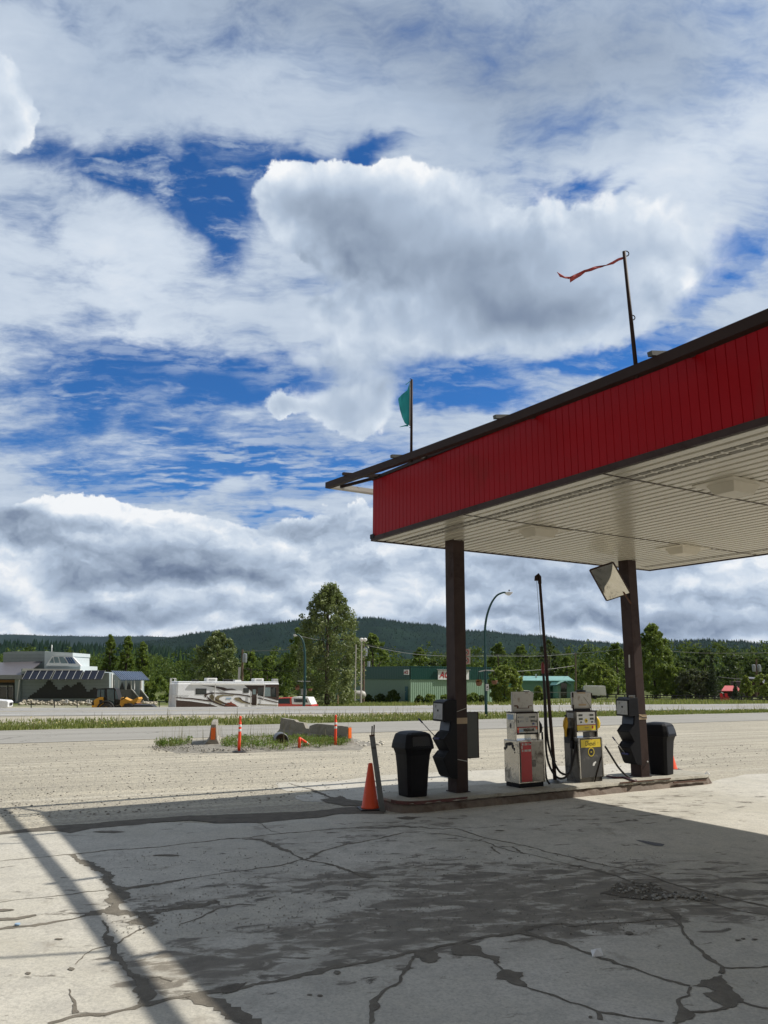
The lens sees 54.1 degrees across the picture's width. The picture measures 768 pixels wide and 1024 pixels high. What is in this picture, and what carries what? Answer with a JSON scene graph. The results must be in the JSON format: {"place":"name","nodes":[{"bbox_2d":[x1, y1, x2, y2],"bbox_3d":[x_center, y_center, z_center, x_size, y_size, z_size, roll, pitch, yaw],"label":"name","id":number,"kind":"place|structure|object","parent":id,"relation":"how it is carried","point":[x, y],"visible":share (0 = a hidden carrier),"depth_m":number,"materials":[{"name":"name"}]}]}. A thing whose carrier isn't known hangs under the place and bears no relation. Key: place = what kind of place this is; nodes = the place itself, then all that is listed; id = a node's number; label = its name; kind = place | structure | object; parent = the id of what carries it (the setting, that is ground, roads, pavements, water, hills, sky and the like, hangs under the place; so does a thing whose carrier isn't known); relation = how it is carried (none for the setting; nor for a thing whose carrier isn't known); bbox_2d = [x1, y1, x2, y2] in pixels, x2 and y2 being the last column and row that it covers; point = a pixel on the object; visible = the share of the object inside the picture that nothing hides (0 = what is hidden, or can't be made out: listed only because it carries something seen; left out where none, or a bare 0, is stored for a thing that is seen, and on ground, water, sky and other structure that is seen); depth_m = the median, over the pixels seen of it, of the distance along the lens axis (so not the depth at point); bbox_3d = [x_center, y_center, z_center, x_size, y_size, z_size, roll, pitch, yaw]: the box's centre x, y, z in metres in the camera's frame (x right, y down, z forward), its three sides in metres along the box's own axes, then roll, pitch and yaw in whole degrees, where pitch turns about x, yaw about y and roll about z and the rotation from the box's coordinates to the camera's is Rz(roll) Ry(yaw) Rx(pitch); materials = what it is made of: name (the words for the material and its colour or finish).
{"place":"outdoors","nodes":[
{"label":"outdoors","id":0,"kind":"place"},
{"bbox_2d":[0,634,169,646],"bbox_3d":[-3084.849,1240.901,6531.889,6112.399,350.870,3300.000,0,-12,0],"label":"hill","id":1,"kind":"structure","parent":0,"point":[81,639],"depth_m":6081.34,"materials":[{"name":"green plant"}]},
{"bbox_2d":[3,633,173,642],"bbox_3d":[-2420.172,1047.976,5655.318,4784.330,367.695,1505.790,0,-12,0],"label":"hill forest","id":2,"kind":"object","parent":1,"relation":"on","point":[80,636],"visible":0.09,"depth_m":6269.70,"materials":[{"name":"green plant"}]},
{"bbox_2d":[137,618,611,662],"bbox_3d":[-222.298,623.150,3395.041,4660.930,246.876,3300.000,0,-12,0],"label":"hill","id":3,"kind":"structure","parent":0,"point":[263,648],"depth_m":2680.16,"materials":[{"name":"green plant"}]},
{"bbox_2d":[116,616,622,661],"bbox_3d":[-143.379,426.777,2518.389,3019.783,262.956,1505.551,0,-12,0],"label":"hill forest","id":4,"kind":"object","parent":3,"relation":"on","point":[148,642],"visible":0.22,"depth_m":2836.49,"materials":[{"name":"green plant"}]},
{"bbox_2d":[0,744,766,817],"bbox_3d":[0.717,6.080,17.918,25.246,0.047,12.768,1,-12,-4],"label":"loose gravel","id":5,"kind":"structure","parent":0,"point":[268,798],"depth_m":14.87,"materials":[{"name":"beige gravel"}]},
{"bbox_2d":[0,691,767,831],"bbox_3d":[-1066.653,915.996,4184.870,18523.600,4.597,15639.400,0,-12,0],"label":"ground","id":6,"kind":"structure","parent":0,"point":[710,739],"depth_m":17.65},
{"bbox_2d":[0,699,12,707],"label":"pickup truck","id":7,"kind":"object","parent":6,"relation":"on","point":[4,703],"visible":0.82,"depth_m":66.90,"materials":[{"name":"white metal"}]},
{"bbox_2d":[0,645,148,702],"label":"visitor building","id":8,"kind":"structure","parent":6,"relation":"on","point":[44,676],"depth_m":93.45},
{"bbox_2d":[18,699,157,705],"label":"rock border","id":9,"kind":"object","parent":6,"relation":"on","point":[42,702],"visible":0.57,"depth_m":86.10,"materials":[{"name":"grey stone"}]},
{"bbox_2d":[100,634,117,671],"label":"poplar tree","id":10,"kind":"object","parent":6,"relation":"on","point":[110,643],"visible":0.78,"depth_m":125.48,"materials":[{"name":"green plant"}]},
{"bbox_2d":[91,688,142,707],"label":"wheel loader","id":11,"kind":"object","parent":6,"relation":"on","point":[109,697],"visible":0.58,"depth_m":71.25,"materials":[{"name":"yellow metal"}]},
{"bbox_2d":[117,636,134,671],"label":"poplar tree","id":12,"kind":"object","parent":6,"relation":"on","point":[128,648],"visible":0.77,"depth_m":125.28,"materials":[{"name":"green plant"}]},
{"bbox_2d":[134,641,149,683],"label":"poplar tree","id":13,"kind":"object","parent":6,"relation":"on","point":[142,663],"visible":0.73,"depth_m":123.23,"materials":[{"name":"green plant"}]},
{"bbox_2d":[147,675,168,702],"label":"shrub","id":14,"kind":"object","parent":6,"relation":"on","point":[153,697],"visible":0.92,"depth_m":97.04,"materials":[{"name":"green plant"}]},
{"bbox_2d":[205,719,221,743],"bbox_3d":[-5.348,6.968,23.672,0.547,0.776,1.983,3,-13,-10],"label":"concrete barrier","id":15,"kind":"object","parent":6,"relation":"on","point":[214,736],"visible":0.63,"depth_m":22.76,"materials":[{"name":"white concrete"}]},
{"bbox_2d":[187,630,244,680],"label":"round tree","id":16,"kind":"object","parent":6,"relation":"on","point":[215,640],"visible":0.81,"depth_m":104.63,"materials":[{"name":"green plant"}]},
{"bbox_2d":[168,678,278,706],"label":"motorhome","id":17,"kind":"object","parent":6,"relation":"on","point":[214,692],"visible":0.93,"depth_m":66.20,"materials":[{"name":"white metal"}]},
{"bbox_2d":[154,731,350,749],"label":"weed grass","id":18,"kind":"structure","parent":6,"relation":"on","point":[242,741],"depth_m":22.80,"materials":[{"name":"green plant"}]},
{"bbox_2d":[243,651,263,680],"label":"broadleaf tree","id":19,"kind":"object","parent":6,"relation":"on","point":[251,657],"visible":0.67,"depth_m":146.53,"materials":[{"name":"green plant"}]},
{"bbox_2d":[160,737,370,753],"bbox_3d":[-3.415,7.285,23.785,6.447,0.120,6.182,0,-12,0],"label":"gravel mound","id":20,"kind":"object","parent":6,"relation":"on","point":[348,746],"visible":0.35,"depth_m":22.02,"materials":[{"name":"grey gravel"}]},
{"bbox_2d":[152,743,250,751],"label":"mound stones","id":21,"kind":"object","parent":20,"relation":"on","point":[214,749],"visible":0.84,"depth_m":21.56,"materials":[{"name":"grey stone"}]},
{"bbox_2d":[232,716,244,752],"bbox_3d":[-4.087,6.287,21.286,0.370,0.991,0.370,-5,-13,22],"label":"delineator post","id":22,"kind":"object","parent":20,"relation":"on","point":[239,737],"visible":1,"depth_m":21.23,"materials":[{"name":"orange plastic"}]},
{"bbox_2d":[159,719,325,749],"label":"dry weed stalks","id":23,"kind":"object","parent":20,"relation":"on","point":[232,733],"visible":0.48,"depth_m":23.72,"materials":[{"name":"beige plant"}]},
{"bbox_2d":[260,656,277,681],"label":"broadleaf tree","id":24,"kind":"object","parent":6,"relation":"on","point":[266,662],"visible":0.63,"depth_m":151.37,"materials":[{"name":"green plant"}]},
{"bbox_2d":[270,662,288,695],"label":"broadleaf tree","id":25,"kind":"object","parent":6,"relation":"on","point":[280,666],"visible":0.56,"depth_m":165.30,"materials":[{"name":"green plant"}]},
{"bbox_2d":[273,732,288,742],"bbox_3d":[-3.179,6.995,23.133,0.410,0.410,0.610,4,-13,-14],"label":"steel drum","id":26,"kind":"object","parent":6,"relation":"on","point":[279,735],"visible":0.57,"depth_m":22.97,"materials":[{"name":"black metal"}]},
{"bbox_2d":[278,718,308,735],"bbox_3d":[-2.972,7.418,25.593,1.568,0.744,0.546,-10,-16,40],"label":"concrete barrier","id":27,"kind":"object","parent":6,"relation":"on","point":[291,726],"visible":0.39,"depth_m":25.59,"materials":[{"name":"grey concrete"}]},
{"bbox_2d":[279,627,316,696],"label":"poplar tree","id":28,"kind":"object","parent":6,"relation":"on","point":[288,660],"visible":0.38,"depth_m":101.13,"materials":[{"name":"green plant"}]},
{"bbox_2d":[278,696,317,706],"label":"pickup truck","id":29,"kind":"object","parent":6,"relation":"on","point":[293,701],"visible":0.16,"depth_m":70.72,"materials":[{"name":"red metal"}]},
{"bbox_2d":[293,632,309,705],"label":"street lamp","id":30,"kind":"object","parent":6,"relation":"on","point":[304,681],"visible":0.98,"depth_m":66.41,"materials":[{"name":"metal"}]},
{"bbox_2d":[287,581,368,704],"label":"poplar tree","id":31,"kind":"object","parent":6,"relation":"on","point":[330,598],"visible":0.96,"depth_m":89.30,"materials":[{"name":"green plant"}]},
{"bbox_2d":[308,723,353,742],"bbox_3d":[-1.768,7.219,24.412,1.891,0.641,0.547,-11,-17,42],"label":"concrete barrier","id":32,"kind":"object","parent":6,"relation":"on","point":[321,728],"visible":0.38,"depth_m":24.27,"materials":[{"name":"grey concrete"}]},
{"bbox_2d":[359,638,366,702],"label":"twin lamp pole","id":33,"kind":"object","parent":6,"relation":"on","point":[362,639],"visible":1,"depth_m":82.08,"materials":[{"name":"grey metal"}]},
{"bbox_2d":[356,633,389,666],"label":"poplar tree","id":34,"kind":"object","parent":6,"relation":"on","point":[372,639],"visible":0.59,"depth_m":147.03,"materials":[{"name":"green plant"}]},
{"bbox_2d":[0,773,767,1023],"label":"concrete apron","id":35,"kind":"object","parent":6,"relation":"on","point":[713,837],"visible":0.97,"depth_m":6.79,"materials":[{"name":"grey concrete"}]},
{"bbox_2d":[221,981,249,992],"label":"grit stains","id":36,"kind":"object","parent":35,"relation":"on","point":[232,987],"visible":1,"depth_m":5.17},
{"bbox_2d":[0,783,674,899],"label":"damp gutter","id":37,"kind":"object","parent":35,"relation":"on","point":[252,817],"visible":0.97,"depth_m":11.21,"materials":[{"name":"grey concrete"}]},
{"bbox_2d":[357,763,379,810],"bbox_3d":[-0.225,4.467,12.256,0.370,0.718,0.370,3,-13,-14],"label":"traffic cone","id":38,"kind":"object","parent":37,"relation":"on","point":[370,801],"visible":0.98,"depth_m":12.16,"materials":[{"name":"orange plastic"}]},
{"bbox_2d":[369,725,384,810],"bbox_3d":[-0.109,4.144,12.129,0.277,1.373,0.066,2,-12,-7],"label":"leaning post","id":39,"kind":"object","parent":37,"relation":"on","point":[377,772],"visible":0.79,"depth_m":12.10,"materials":[{"name":"metal"}]},
{"bbox_2d":[0,830,756,1017],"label":"stains","id":40,"kind":"object","parent":35,"relation":"on","point":[72,968],"visible":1,"depth_m":6.61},
{"bbox_2d":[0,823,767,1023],"bbox_3d":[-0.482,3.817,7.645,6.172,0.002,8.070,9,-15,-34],"label":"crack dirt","id":41,"kind":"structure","parent":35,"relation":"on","point":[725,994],"depth_m":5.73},
{"bbox_2d":[105,851,663,934],"bbox_3d":[0.028,3.839,7.753,6.732,0.016,3.147,0,-12,0],"label":"loose grit","id":42,"kind":"object","parent":35,"relation":"on","point":[374,901],"visible":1,"depth_m":7.08,"materials":[{"name":"gravel"}]},
{"bbox_2d":[378,770,711,812],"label":"pump island","id":43,"kind":"structure","parent":35,"relation":"on","point":[443,799],"depth_m":13.27,"materials":[{"name":"concrete"}]},
{"bbox_2d":[392,730,433,797],"bbox_3d":[0.481,4.200,12.598,0.576,1.038,0.576,7,-14,-29],"label":"rubbish bin","id":44,"kind":"object","parent":43,"relation":"on","point":[413,749],"visible":1,"depth_m":12.41,"materials":[{"name":"black plastic"}]},
{"bbox_2d":[504,692,549,787],"bbox_3d":[2.672,4.181,13.910,0.846,1.666,0.415,7,-14,-29],"label":"fuel dispenser","id":45,"kind":"object","parent":43,"relation":"on","point":[525,762],"visible":1,"depth_m":13.70,"materials":[{"name":"white metal"}]},
{"bbox_2d":[534,573,562,782],"bbox_3d":[3.184,3.152,14.568,0.396,3.963,0.296,2,-13,-9],"label":"hose mast","id":46,"kind":"object","parent":43,"relation":"on","point":[543,667],"visible":0.95,"depth_m":14.52,"materials":[{"name":"brown paint"}]},
{"bbox_2d":[542,672,636,782],"bbox_3d":[4.085,4.125,14.534,2.145,2.188,0.798,7,-14,-29],"label":"fuel dispenser","id":47,"kind":"object","parent":43,"relation":"on","point":[584,762],"visible":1,"depth_m":14.40,"materials":[{"name":"metal"}]},
{"bbox_2d":[646,722,676,774],"bbox_3d":[5.722,4.890,15.601,0.576,1.038,0.576,-11,-17,42],"label":"rubbish bin","id":48,"kind":"object","parent":43,"relation":"on","point":[661,737],"visible":0.83,"depth_m":15.42,"materials":[{"name":"black plastic"}]},
{"bbox_2d":[325,308,767,792],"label":"fuel canopy","id":49,"kind":"object","parent":35,"relation":"on","point":[614,467],"visible":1,"depth_m":10.65,"materials":[{"name":"red metal"}]},
{"bbox_2d":[398,379,412,461],"bbox_3d":[0.341,-1.463,11.926,0.238,1.395,0.062,0,-12,0],"label":"flagpole","id":50,"kind":"object","parent":49,"relation":"attached to","point":[405,400],"visible":1,"depth_m":11.96,"materials":[{"name":"teal fabric"}]},
{"bbox_2d":[432,699,457,778],"bbox_3d":[1.050,3.919,13.009,0.296,1.309,0.338,7,-14,-29],"label":"washer station","id":51,"kind":"object","parent":49,"relation":"attached to","point":[444,756],"visible":1,"depth_m":12.93,"materials":[{"name":"black plastic"}]},
{"bbox_2d":[467,712,478,757],"bbox_3d":[1.529,3.935,13.280,0.290,0.780,0.116,7,-14,-29],"label":"electrical cabinet","id":52,"kind":"object","parent":49,"relation":"attached to","point":[473,732],"visible":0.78,"depth_m":13.24,"materials":[{"name":"grey metal"}]},
{"bbox_2d":[508,525,569,539],"bbox_3d":[2.615,0.373,12.698,0.840,0.130,0.600,7,-14,-29],"label":"ceiling lamp","id":53,"kind":"object","parent":49,"relation":"attached to","point":[536,532],"visible":1,"depth_m":12.57,"materials":[{"name":"plastic"}]},
{"bbox_2d":[557,250,638,377],"bbox_3d":[2.294,-2.151,8.112,0.832,1.491,0.083,0,-12,0],"label":"flagpole","id":54,"kind":"object","parent":49,"relation":"on","point":[630,314],"visible":1,"depth_m":8.16,"materials":[{"name":"black metal"}]},
{"bbox_2d":[589,562,631,603],"bbox_3d":[4.727,1.489,15.714,0.839,0.854,0.382,8,-15,-32],"label":"floodlight","id":55,"kind":"object","parent":49,"relation":"attached to","point":[609,581],"visible":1,"depth_m":15.69,"materials":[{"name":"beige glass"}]},
{"bbox_2d":[616,697,641,764],"bbox_3d":[4.930,4.416,15.173,0.296,1.309,0.338,7,-14,-29],"label":"washer station","id":56,"kind":"object","parent":49,"relation":"attached to","point":[628,730],"visible":1,"depth_m":15.10,"materials":[{"name":"black plastic"}]},
{"bbox_2d":[655,544,710,556],"bbox_3d":[5.712,0.754,14.350,0.840,0.130,0.600,7,-14,-29],"label":"ceiling lamp","id":57,"kind":"object","parent":49,"relation":"attached to","point":[683,550],"visible":1,"depth_m":14.22,"materials":[{"name":"plastic"}]},
{"bbox_2d":[691,476,767,498],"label":"ceiling lamp","id":58,"kind":"object","parent":49,"relation":"attached to","point":[734,487],"visible":1,"depth_m":9.46,"materials":[{"name":"plastic"}]},
{"bbox_2d":[611,880,717,900],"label":"pothole stones","id":59,"kind":"object","parent":35,"relation":"on","point":[677,895],"visible":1,"depth_m":7.43,"materials":[{"name":"grey gravel"}]},
{"bbox_2d":[0,639,767,694],"bbox_3d":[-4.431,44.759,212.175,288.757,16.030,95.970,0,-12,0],"label":"forest","id":60,"kind":"object","parent":6,"relation":"on","point":[171,671],"visible":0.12,"depth_m":186.97,"materials":[{"name":"green plant"}]},
{"bbox_2d":[0,704,767,715],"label":"highway","id":61,"kind":"structure","parent":6,"relation":"on","point":[178,710],"depth_m":57.41,"materials":[{"name":"grey asphalt"}]},
{"bbox_2d":[0,708,767,714],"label":"road marking","id":62,"kind":"object","parent":61,"relation":"on","point":[264,712],"visible":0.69,"depth_m":52.38,"materials":[{"name":"paint"}]},
{"bbox_2d":[0,703,767,730],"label":"verge","id":63,"kind":"structure","parent":6,"relation":"on","point":[268,723],"depth_m":42.56,"materials":[{"name":"green plant"}]},
{"bbox_2d":[479,590,512,715],"bbox_3d":[7.136,8.901,47.826,2.328,7.918,0.376,1,-12,-2],"label":"street lamp","id":64,"kind":"object","parent":63,"relation":"on","point":[485,670],"visible":1,"depth_m":47.59,"materials":[{"name":"metal"}]},
{"bbox_2d":[385,689,400,702],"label":"shrub","id":65,"kind":"object","parent":6,"relation":"on","point":[393,695],"visible":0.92,"depth_m":109.36,"materials":[{"name":"green plant"}]},
{"bbox_2d":[335,661,491,702],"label":"store building","id":66,"kind":"structure","parent":6,"relation":"on","point":[423,681],"depth_m":112.33,"materials":[{"name":"metal"}]},
{"bbox_2d":[438,670,468,679],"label":"shop sign","id":67,"kind":"object","parent":66,"relation":"attached to","point":[442,674],"visible":0.46,"depth_m":112.04,"materials":[{"name":"white"}]},
{"bbox_2d":[410,647,429,665],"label":"broadleaf tree","id":68,"kind":"object","parent":6,"relation":"on","point":[417,659],"visible":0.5,"depth_m":161.57,"materials":[{"name":"green plant"}]},
{"bbox_2d":[276,763,630,801],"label":"concrete slab","id":69,"kind":"structure","parent":6,"relation":"on","point":[478,777],"depth_m":15.19,"materials":[{"name":"beige concrete"}]},
{"bbox_2d":[467,692,479,702],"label":"shrub","id":70,"kind":"object","parent":6,"relation":"on","point":[473,697],"visible":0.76,"depth_m":107.41,"materials":[{"name":"green plant"}]},
{"bbox_2d":[486,642,508,677],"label":"broadleaf tree","id":71,"kind":"object","parent":6,"relation":"on","point":[496,649],"visible":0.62,"depth_m":157.01,"materials":[{"name":"green plant"}]},
{"bbox_2d":[487,665,523,703],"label":"shrub","id":72,"kind":"object","parent":6,"relation":"on","point":[500,689],"visible":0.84,"depth_m":104.17,"materials":[{"name":"green plant"}]},
{"bbox_2d":[513,644,530,675],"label":"broadleaf tree","id":73,"kind":"object","parent":6,"relation":"on","point":[519,651],"visible":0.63,"depth_m":154.60,"materials":[{"name":"green plant"}]},
{"bbox_2d":[533,685,542,700],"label":"shrub","id":74,"kind":"object","parent":6,"relation":"on","point":[538,692],"visible":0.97,"depth_m":114.31,"materials":[{"name":"green plant"}]},
{"bbox_2d":[503,674,574,697],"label":"green building","id":75,"kind":"structure","parent":6,"relation":"on","point":[558,683],"depth_m":128.34,"materials":[{"name":"metal"}]},
{"bbox_2d":[318,697,767,705],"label":"grass","id":76,"kind":"structure","parent":6,"relation":"on","point":[666,701],"depth_m":82.56,"materials":[{"name":"green plant"}]},
{"bbox_2d":[536,639,559,675],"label":"broadleaf tree","id":77,"kind":"object","parent":6,"relation":"on","point":[554,657],"visible":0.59,"depth_m":166.36,"materials":[{"name":"green plant"}]},
{"bbox_2d":[556,656,574,690],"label":"broadleaf tree","id":78,"kind":"object","parent":6,"relation":"on","point":[566,660],"visible":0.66,"depth_m":161.24,"materials":[{"name":"green plant"}]},
{"bbox_2d":[574,660,591,689],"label":"broadleaf tree","id":79,"kind":"object","parent":6,"relation":"on","point":[583,664],"visible":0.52,"depth_m":156.26,"materials":[{"name":"green plant"}]},
{"bbox_2d":[583,686,605,698],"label":"cargo trailer","id":80,"kind":"object","parent":6,"relation":"on","point":[596,691],"visible":0.7,"depth_m":105.37,"materials":[{"name":"white paint"}]},
{"bbox_2d":[580,661,619,697],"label":"broadleaf tree","id":81,"kind":"object","parent":6,"relation":"on","point":[602,677],"visible":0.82,"depth_m":123.86,"materials":[{"name":"green plant"}]},
{"bbox_2d":[604,642,625,693],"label":"broadleaf tree","id":82,"kind":"object","parent":6,"relation":"on","point":[615,654],"visible":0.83,"depth_m":146.49,"materials":[{"name":"green plant"}]},
{"bbox_2d":[640,623,675,698],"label":"broadleaf tree","id":83,"kind":"object","parent":6,"relation":"on","point":[652,637],"visible":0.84,"depth_m":114.12,"materials":[{"name":"green plant"}]},
{"bbox_2d":[656,665,688,698],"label":"broadleaf tree","id":84,"kind":"object","parent":6,"relation":"on","point":[670,684],"visible":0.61,"depth_m":112.20,"materials":[{"name":"green plant"}]},
{"bbox_2d":[606,694,767,700],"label":"dark rail fence","id":85,"kind":"object","parent":6,"relation":"on","point":[699,698],"visible":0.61,"depth_m":95.75,"materials":[{"name":"grey metal"}]},
{"bbox_2d":[675,656,701,693],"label":"broadleaf tree","id":86,"kind":"object","parent":6,"relation":"on","point":[693,661],"visible":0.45,"depth_m":156.06,"materials":[{"name":"green plant"}]},
{"bbox_2d":[674,668,712,699],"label":"willow tree","id":87,"kind":"object","parent":6,"relation":"on","point":[691,677],"visible":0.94,"depth_m":108.78,"materials":[{"name":"green plant"}]},
{"bbox_2d":[694,648,718,683],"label":"broadleaf tree","id":88,"kind":"object","parent":6,"relation":"on","point":[702,652],"visible":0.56,"depth_m":166.19,"materials":[{"name":"green plant"}]},
{"bbox_2d":[706,659,722,699],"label":"spruce tree","id":89,"kind":"object","parent":6,"relation":"on","point":[714,687],"visible":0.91,"depth_m":107.11,"materials":[{"name":"green plant"}]},
{"bbox_2d":[712,686,739,697],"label":"red roofed shed","id":90,"kind":"structure","parent":6,"relation":"on","point":[728,690],"depth_m":121.64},
{"bbox_2d":[715,654,751,685],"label":"broadleaf tree","id":91,"kind":"object","parent":6,"relation":"on","point":[726,661],"visible":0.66,"depth_m":160.79,"materials":[{"name":"green plant"}]},
{"bbox_2d":[738,675,754,698],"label":"broadleaf tree","id":92,"kind":"object","parent":6,"relation":"on","point":[745,685],"visible":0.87,"depth_m":102.21,"materials":[{"name":"green plant"}]},
{"bbox_2d":[731,677,763,696],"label":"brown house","id":93,"kind":"structure","parent":6,"relation":"on","point":[739,682],"depth_m":125.49,"materials":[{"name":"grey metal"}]},
{"bbox_2d":[743,656,767,690],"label":"broadleaf tree","id":94,"kind":"object","parent":6,"relation":"on","point":[761,662],"visible":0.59,"depth_m":156.18,"materials":[{"name":"green plant"}]},
{"bbox_2d":[751,673,767,698],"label":"broadleaf tree","id":95,"kind":"object","parent":6,"relation":"on","point":[757,680],"visible":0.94,"depth_m":97.17,"materials":[{"name":"green plant"}]},
{"bbox_2d":[0,713,767,743],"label":"frontage road","id":96,"kind":"structure","parent":0,"point":[55,735],"depth_m":34.93,"materials":[{"name":"grey asphalt"}]},
{"bbox_2d":[0,0,767,643],"label":"sky","id":97,"kind":"structure","parent":0,"point":[234,234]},
{"bbox_2d":[12,648,765,666],"bbox_3d":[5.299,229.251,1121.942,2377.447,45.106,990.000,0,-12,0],"label":"ridge","id":98,"kind":"structure","parent":0,"point":[174,660],"depth_m":942.89,"materials":[{"name":"green plant"}]},
{"bbox_2d":[0,638,767,668],"bbox_3d":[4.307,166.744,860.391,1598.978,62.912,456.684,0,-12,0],"label":"hill forest","id":99,"kind":"object","parent":98,"relation":"on","point":[96,648],"visible":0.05,"depth_m":981.50,"materials":[{"name":"green plant"}]},
{"bbox_2d":[574,641,761,657],"bbox_3d":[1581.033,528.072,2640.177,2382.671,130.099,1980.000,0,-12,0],"label":"hill","id":100,"kind":"structure","parent":0,"point":[740,646],"depth_m":2341.93,"materials":[{"name":"green plant"}]},
{"bbox_2d":[568,637,767,656],"bbox_3d":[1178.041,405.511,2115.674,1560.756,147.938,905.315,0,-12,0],"label":"hill forest","id":101,"kind":"object","parent":100,"relation":"on","point":[676,642],"visible":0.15,"depth_m":2412.04,"materials":[{"name":"green plant"}]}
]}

